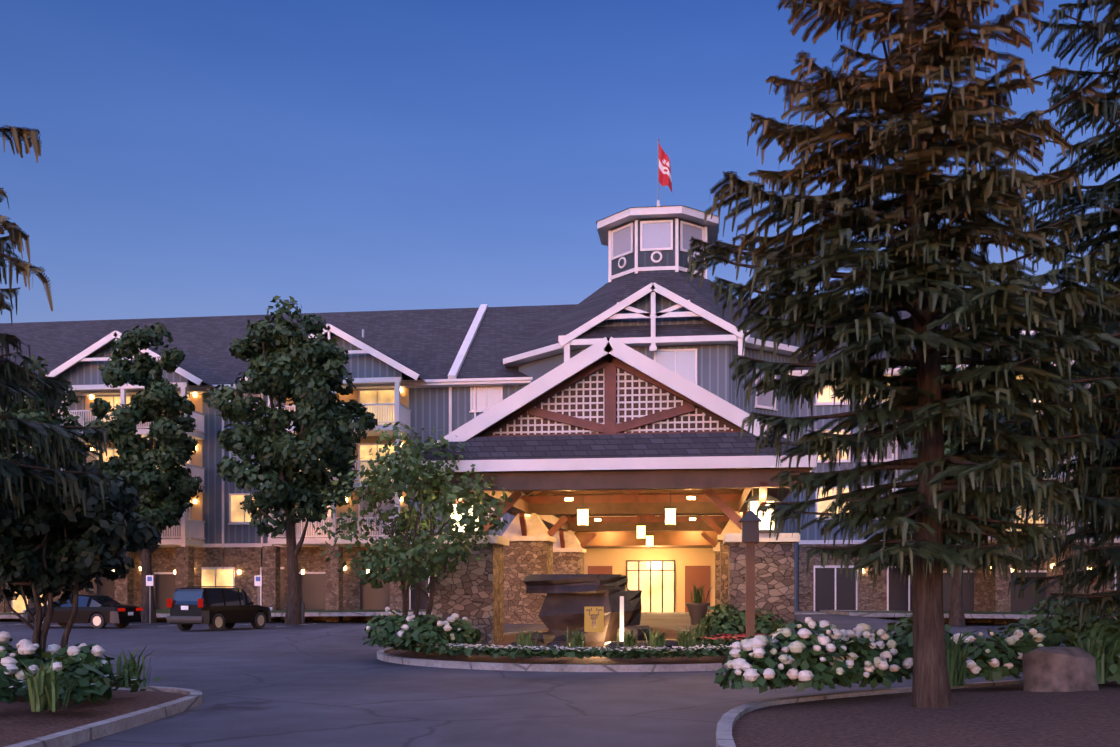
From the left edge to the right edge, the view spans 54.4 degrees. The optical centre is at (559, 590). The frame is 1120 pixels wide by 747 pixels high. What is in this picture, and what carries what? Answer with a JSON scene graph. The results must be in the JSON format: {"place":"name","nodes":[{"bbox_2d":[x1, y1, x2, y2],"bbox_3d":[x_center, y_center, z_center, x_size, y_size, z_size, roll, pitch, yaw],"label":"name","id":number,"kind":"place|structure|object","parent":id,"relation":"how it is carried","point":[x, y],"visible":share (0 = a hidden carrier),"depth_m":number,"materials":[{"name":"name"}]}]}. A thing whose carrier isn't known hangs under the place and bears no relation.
{"place":"outdoors","nodes":[
{"label":"outdoors","id":0,"kind":"place"},
{"bbox_2d":[0,631,119,688],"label":"flowering shrub","id":1,"kind":"object","parent":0,"point":[26,646],"depth_m":14.20,"materials":[{"name":"white plant"}]},
{"bbox_2d":[362,607,481,647],"bbox_3d":[-3.078,0.806,24.045,2.635,0.902,1.945,0,0,7],"label":"flowering shrub","id":2,"kind":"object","parent":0,"point":[429,631],"depth_m":23.69,"materials":[{"name":"green plant"}]},
{"bbox_2d":[0,619,1023,624],"bbox_3d":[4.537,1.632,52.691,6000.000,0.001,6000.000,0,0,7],"label":"ground","id":3,"kind":"structure","parent":0,"point":[377,621],"depth_m":57.52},
{"bbox_2d":[0,139,1119,623],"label":"hotel","id":4,"kind":"structure","parent":3,"relation":"on","point":[448,371],"depth_m":56.85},
{"bbox_2d":[659,143,671,191],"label":"flag","id":5,"kind":"object","parent":4,"relation":"attached to","point":[664,171],"visible":1,"depth_m":58.77,"materials":[{"name":"red fabric"}]},
{"bbox_2d":[407,337,816,644],"bbox_3d":[2.817,-2.048,39.028,9.560,7.900,27.540,0,0,7],"label":"porte cochere","id":6,"kind":"object","parent":3,"relation":"on","point":[624,437],"visible":0.9,"depth_m":26.21,"materials":[{"name":"stone"}]},
{"bbox_2d":[0,614,1113,746],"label":"road","id":7,"kind":"structure","parent":0,"point":[309,684],"depth_m":16.79,"materials":[{"name":"grey asphalt"}]},
{"bbox_2d":[0,354,89,607],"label":"tree","id":8,"kind":"object","parent":7,"relation":"on","point":[24,412],"depth_m":53.32,"materials":[{"name":"green plant"}]},
{"bbox_2d":[0,188,110,520],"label":"spruce","id":9,"kind":"object","parent":7,"relation":"on","point":[12,376],"depth_m":14.26,"materials":[{"name":"green plant"}]},
{"bbox_2d":[0,215,29,262],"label":"branch","id":10,"kind":"object","parent":9,"relation":"attached to","point":[14,231],"depth_m":9.67,"materials":[{"name":"green plant"}]},
{"bbox_2d":[0,124,41,162],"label":"branch","id":11,"kind":"object","parent":9,"relation":"attached to","point":[25,134],"depth_m":9.24,"materials":[{"name":"plant"}]},
{"bbox_2d":[0,252,52,310],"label":"branch","id":12,"kind":"object","parent":9,"relation":"attached to","point":[21,267],"depth_m":9.34,"materials":[{"name":"green plant"}]},
{"bbox_2d":[23,595,142,628],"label":"sedan car","id":13,"kind":"object","parent":7,"relation":"on","point":[98,611],"visible":0.75,"depth_m":45.93,"materials":[{"name":"black metal"}]},
{"bbox_2d":[78,322,203,622],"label":"tree","id":14,"kind":"object","parent":7,"relation":"on","point":[157,398],"depth_m":51.54,"materials":[{"name":"green plant"}]},
{"bbox_2d":[146,575,261,623],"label":"parking signs","id":15,"kind":"object","parent":7,"relation":"on","point":[257,580],"visible":0.88,"depth_m":47.84,"materials":[{"name":"silver metal"}]},
{"bbox_2d":[167,586,271,630],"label":"suv","id":16,"kind":"object","parent":7,"relation":"on","point":[217,609],"visible":1,"depth_m":42.92,"materials":[{"name":"black metal"}]},
{"bbox_2d":[202,295,377,624],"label":"tree","id":17,"kind":"object","parent":7,"relation":"on","point":[330,438],"depth_m":48.81,"materials":[{"name":"green plant"}]},
{"bbox_2d":[301,602,304,623],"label":"bollard light","id":18,"kind":"object","parent":7,"relation":"on","point":[303,612],"visible":1,"depth_m":49.06,"materials":[{"name":"grey plastic"}]},
{"bbox_2d":[0,609,1119,746],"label":"kerbs and beds","id":19,"kind":"structure","parent":7,"relation":"on","point":[1007,713],"depth_m":12.91,"materials":[{"name":"concrete"},{"name":"mulch"},{"name":"soil"}]},
{"bbox_2d":[0,652,114,705],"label":"shrub","id":20,"kind":"object","parent":19,"relation":"on","point":[82,686],"depth_m":12.89,"materials":[{"name":"green plant"}]},
{"bbox_2d":[0,453,161,658],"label":"tree","id":21,"kind":"object","parent":19,"relation":"on","point":[103,538],"depth_m":15.24,"materials":[{"name":"green plant"}]},
{"bbox_2d":[0,676,161,703],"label":"plants","id":22,"kind":"object","parent":19,"relation":"on","point":[22,690],"visible":0.23,"depth_m":13.21,"materials":[{"name":"green plant"}]},
{"bbox_2d":[9,673,135,687],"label":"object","id":23,"kind":"object","parent":22,"relation":"on","point":[91,684],"visible":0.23,"depth_m":14.01,"materials":[{"name":"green plant"}]},
{"bbox_2d":[20,643,156,711],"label":"ornamental grass","id":24,"kind":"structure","parent":19,"relation":"on","point":[43,688],"depth_m":12.26,"materials":[{"name":"green plant"}]},
{"bbox_2d":[509,574,680,648],"bbox_3d":[0.892,0.507,24.133,3.831,1.730,2.573,0,0,7],"label":"fountain","id":25,"kind":"object","parent":19,"relation":"on","point":[600,610],"visible":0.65,"depth_m":23.88,"materials":[{"name":"brown stone"}]},
{"bbox_2d":[699,644,731,656],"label":"flowers","id":26,"kind":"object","parent":19,"relation":"on","point":[728,650],"depth_m":22.47,"materials":[{"name":"green plant"}]},
{"bbox_2d":[739,510,761,638],"bbox_3d":[3.915,-0.073,22.399,0.460,3.150,0.460,0,0,7],"label":"timber post","id":27,"kind":"object","parent":19,"relation":"on","point":[750,520],"visible":0.9,"depth_m":22.30,"materials":[{"name":"brown wood"}]},
{"bbox_2d":[714,617,1047,693],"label":"flowering shrubs","id":28,"kind":"object","parent":19,"relation":"on","point":[808,658],"depth_m":14.34,"materials":[{"name":"white plant"}]},
{"bbox_2d":[685,0,1119,707],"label":"spruce","id":29,"kind":"object","parent":19,"relation":"on","point":[1011,312],"depth_m":12.72,"materials":[{"name":"green plant"}]},
{"bbox_2d":[875,591,1119,683],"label":"shrub","id":30,"kind":"object","parent":19,"relation":"on","point":[1054,629],"visible":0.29,"depth_m":17.81,"materials":[{"name":"green plant"}]},
{"bbox_2d":[945,622,1119,685],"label":"ornamental grass","id":31,"kind":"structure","parent":19,"relation":"on","point":[955,661],"depth_m":15.10,"materials":[{"name":"green plant"}]},
{"bbox_2d":[954,0,1119,633],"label":"spruce","id":32,"kind":"object","parent":19,"relation":"on","point":[1093,509],"depth_m":16.32,"materials":[{"name":"green plant"}]},
{"bbox_2d":[1023,647,1098,691],"bbox_3d":[6.919,1.142,15.052,1.010,0.720,0.740,0,0,-13],"label":"boulder","id":33,"kind":"object","parent":19,"relation":"on","point":[1059,669],"visible":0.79,"depth_m":14.75,"materials":[{"name":"grey stone"}]},
{"bbox_2d":[685,603,709,624],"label":"planters","id":34,"kind":"object","parent":7,"relation":"on","point":[697,611],"visible":0.31,"depth_m":35.12,"materials":[{"name":"brown ceramic"}]},
{"bbox_2d":[688,584,712,602],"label":"planter plants","id":35,"kind":"object","parent":34,"relation":"on","point":[698,597],"visible":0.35,"depth_m":35.31,"materials":[{"name":"green plant"}]},
{"bbox_2d":[895,364,1050,625],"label":"tree","id":36,"kind":"object","parent":7,"relation":"on","point":[947,449],"depth_m":48.20,"materials":[{"name":"plant"}]},
{"bbox_2d":[1072,392,1119,524],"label":"tree","id":37,"kind":"object","parent":7,"relation":"on","point":[1109,489],"visible":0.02,"depth_m":45.83,"materials":[{"name":"green plant"}]},
{"bbox_2d":[0,0,1119,322],"label":"sky","id":38,"kind":"structure","parent":0,"point":[198,158],"materials":[{"name":"blue"}]},
{"bbox_2d":[369,634,761,659],"bbox_3d":[0.332,1.183,23.560,10.012,0.413,4.506,0,0,7],"label":"flower bed border","id":39,"kind":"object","parent":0,"point":[636,653],"depth_m":22.03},
{"bbox_2d":[306,421,512,621],"bbox_3d":[-3.538,-1.325,25.431,5.038,5.153,4.726,0,0,7],"label":"island tree","id":40,"kind":"object","parent":39,"relation":"on","point":[400,475],"depth_m":24.71,"materials":[{"name":"green plant"}]},
{"bbox_2d":[391,633,770,650],"bbox_3d":[0.326,1.087,23.596,9.596,0.252,4.477,0,0,7],"label":"flower bed","id":41,"kind":"object","parent":39,"relation":"on","point":[567,648],"depth_m":22.35,"materials":[{"name":"plant"}]},
{"bbox_2d":[514,621,789,648],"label":"island greens","id":42,"kind":"object","parent":39,"relation":"on","point":[687,640],"visible":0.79,"depth_m":22.87,"materials":[{"name":"green plant"}]},
{"bbox_2d":[691,601,801,640],"bbox_3d":[4.526,0.750,25.920,2.840,1.007,2.788,0,0,7],"label":"island shrub","id":43,"kind":"object","parent":39,"relation":"on","point":[722,619],"visible":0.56,"depth_m":25.21,"materials":[{"name":"green plant"}]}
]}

